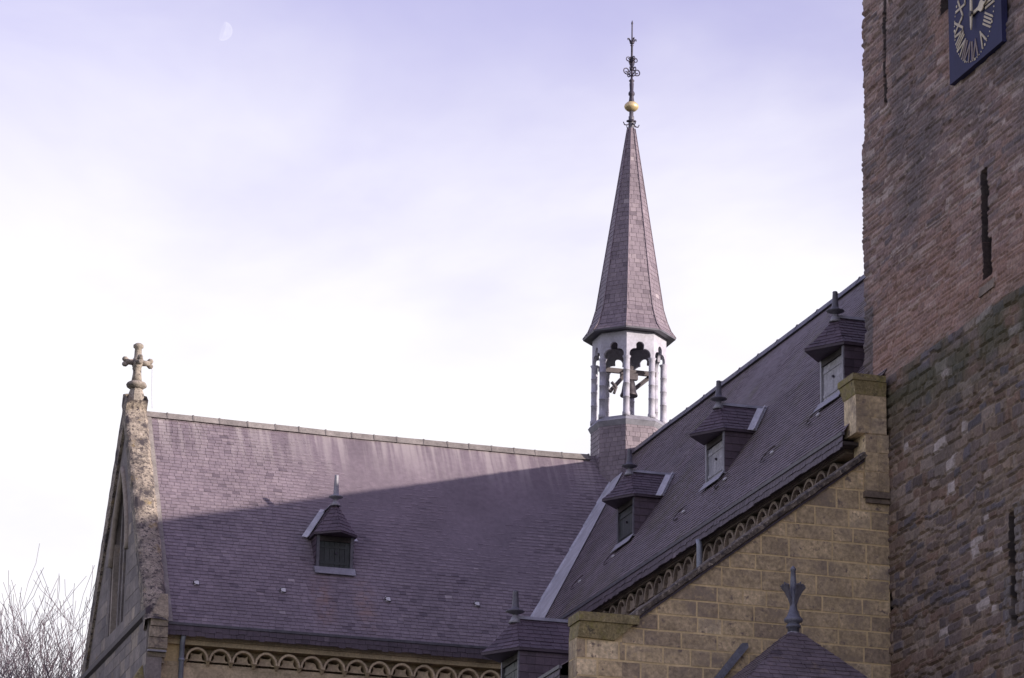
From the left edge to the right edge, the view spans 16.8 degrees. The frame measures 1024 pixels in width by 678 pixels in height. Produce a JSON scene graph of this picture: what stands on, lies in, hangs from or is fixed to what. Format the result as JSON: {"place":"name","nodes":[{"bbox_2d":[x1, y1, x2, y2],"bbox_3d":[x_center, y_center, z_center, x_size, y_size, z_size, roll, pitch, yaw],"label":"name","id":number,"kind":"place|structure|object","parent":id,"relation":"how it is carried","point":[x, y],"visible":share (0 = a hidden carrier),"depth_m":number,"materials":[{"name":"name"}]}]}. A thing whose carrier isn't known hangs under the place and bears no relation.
{"place":"outdoors","nodes":[
{"label":"outdoors","id":0,"kind":"place"},
{"bbox_2d":[0,0,864,677],"label":"sky","id":1,"kind":"structure","parent":0,"point":[377,217],"materials":[{"name":"white"}]},
{"bbox_2d":[861,0,1023,677],"bbox_3d":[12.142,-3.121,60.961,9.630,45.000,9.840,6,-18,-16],"label":"church tower","id":2,"kind":"structure","parent":0,"point":[942,165],"depth_m":59.29,"materials":[{"name":"brick"}]},
{"bbox_2d":[948,0,1007,85],"bbox_3d":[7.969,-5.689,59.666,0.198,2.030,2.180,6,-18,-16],"label":"tower clock","id":3,"kind":"object","parent":2,"relation":"attached to","point":[977,33],"visible":1,"depth_m":59.58,"materials":[{"name":"blue metal"}]},
{"label":"ground","id":4,"kind":"structure","parent":0,"visible":0},
{"bbox_2d":[0,602,90,677],"bbox_3d":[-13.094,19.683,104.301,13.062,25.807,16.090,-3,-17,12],"label":"bare tree","id":5,"kind":"object","parent":4,"relation":"on","point":[45,660],"visible":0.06,"depth_m":102.39,"materials":[{"name":"brown plant"}]},
{"bbox_2d":[0,543,94,677],"bbox_3d":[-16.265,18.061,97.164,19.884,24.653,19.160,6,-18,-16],"label":"bare tree","id":6,"kind":"object","parent":4,"relation":"on","point":[5,667],"visible":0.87,"depth_m":100.29,"materials":[{"name":"brown plant"}]},
{"bbox_2d":[80,394,608,677],"bbox_3d":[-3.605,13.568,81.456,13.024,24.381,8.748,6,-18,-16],"label":"transept","id":7,"kind":"structure","parent":4,"relation":"on","point":[339,535],"depth_m":81.44,"materials":[{"name":"tile"}]},
{"bbox_2d":[108,466,127,634],"bbox_3d":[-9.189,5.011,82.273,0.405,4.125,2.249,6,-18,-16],"label":"lancet window","id":8,"kind":"structure","parent":7,"relation":"in","point":[117,559],"depth_m":82.70,"materials":[{"name":"grey glass"}]},
{"bbox_2d":[122,343,152,399],"bbox_3d":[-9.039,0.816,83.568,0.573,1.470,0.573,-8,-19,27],"label":"gable cross","id":9,"kind":"object","parent":7,"relation":"on","point":[136,385],"visible":1,"depth_m":83.45,"materials":[{"name":"stone"}]},
{"bbox_2d":[178,635,185,677],"bbox_3d":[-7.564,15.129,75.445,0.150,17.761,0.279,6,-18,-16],"label":"downpipe","id":10,"kind":"object","parent":7,"relation":"attached to","point":[181,659],"visible":1,"depth_m":77.88,"materials":[{"name":"metal"}]},
{"bbox_2d":[280,587,285,592],"bbox_3d":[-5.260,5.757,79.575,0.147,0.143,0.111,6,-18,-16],"label":"ladder hook","id":11,"kind":"object","parent":7,"relation":"attached to","point":[283,589],"visible":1,"depth_m":79.57,"materials":[{"name":"metal"}]},
{"bbox_2d":[481,452,890,677],"bbox_3d":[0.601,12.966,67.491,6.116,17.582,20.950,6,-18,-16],"label":"aisle","id":12,"kind":"object","parent":4,"relation":"on","point":[827,537],"visible":0.99,"depth_m":60.14,"materials":[{"name":"stone"}]},
{"bbox_2d":[530,274,890,619],"bbox_3d":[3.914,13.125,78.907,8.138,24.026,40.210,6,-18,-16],"label":"nave","id":13,"kind":"structure","parent":4,"relation":"on","point":[739,423],"depth_m":70.89,"materials":[{"name":"tile"}]},
{"bbox_2d":[603,550,615,564],"bbox_3d":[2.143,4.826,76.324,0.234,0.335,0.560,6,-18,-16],"label":"ladder hook","id":14,"kind":"object","parent":13,"relation":"attached to","point":[608,557],"visible":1,"depth_m":76.48,"materials":[{"name":"metal"}]},
{"bbox_2d":[582,21,675,481],"bbox_3d":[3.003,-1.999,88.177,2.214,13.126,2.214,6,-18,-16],"label":"bell turret","id":15,"kind":"object","parent":13,"relation":"on","point":[629,329],"visible":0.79,"depth_m":87.26,"materials":[{"name":"stone"}]},
{"bbox_2d":[611,372,637,398],"bbox_3d":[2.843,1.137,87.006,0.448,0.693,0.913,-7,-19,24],"label":"bell","id":16,"kind":"object","parent":15,"relation":"hanging from","point":[633,378],"visible":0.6,"depth_m":87.09,"materials":[{"name":"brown metal"}]},
{"bbox_2d":[672,505,686,520],"bbox_3d":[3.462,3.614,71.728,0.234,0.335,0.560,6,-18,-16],"label":"ladder hook","id":17,"kind":"object","parent":13,"relation":"attached to","point":[678,512],"visible":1,"depth_m":71.85,"materials":[{"name":"metal"}]},
{"bbox_2d":[696,539,701,567],"bbox_3d":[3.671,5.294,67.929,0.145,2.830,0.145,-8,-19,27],"label":"downpipe","id":18,"kind":"object","parent":13,"relation":"attached to","point":[698,552],"visible":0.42,"depth_m":68.21,"materials":[{"name":"metal"}]},
{"bbox_2d":[713,472,727,488],"bbox_3d":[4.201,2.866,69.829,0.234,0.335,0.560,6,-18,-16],"label":"ladder hook","id":19,"kind":"object","parent":13,"relation":"attached to","point":[720,479],"visible":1,"depth_m":69.93,"materials":[{"name":"metal"}]},
{"bbox_2d":[760,445,774,462],"bbox_3d":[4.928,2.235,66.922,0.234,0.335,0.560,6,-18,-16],"label":"ladder hook","id":20,"kind":"object","parent":13,"relation":"attached to","point":[766,453],"visible":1,"depth_m":67.03,"materials":[{"name":"metal"}]},
{"bbox_2d":[805,411,819,425],"bbox_3d":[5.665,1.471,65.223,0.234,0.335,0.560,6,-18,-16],"label":"ladder hook","id":21,"kind":"object","parent":13,"relation":"attached to","point":[817,414],"visible":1,"depth_m":65.35,"materials":[{"name":"metal"}]},
{"bbox_2d":[714,566,867,677],"bbox_3d":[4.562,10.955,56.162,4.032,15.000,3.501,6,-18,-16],"label":"stair turret","id":22,"kind":"object","parent":4,"relation":"on","point":[793,652],"visible":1,"depth_m":57.51,"materials":[{"name":"tile"}]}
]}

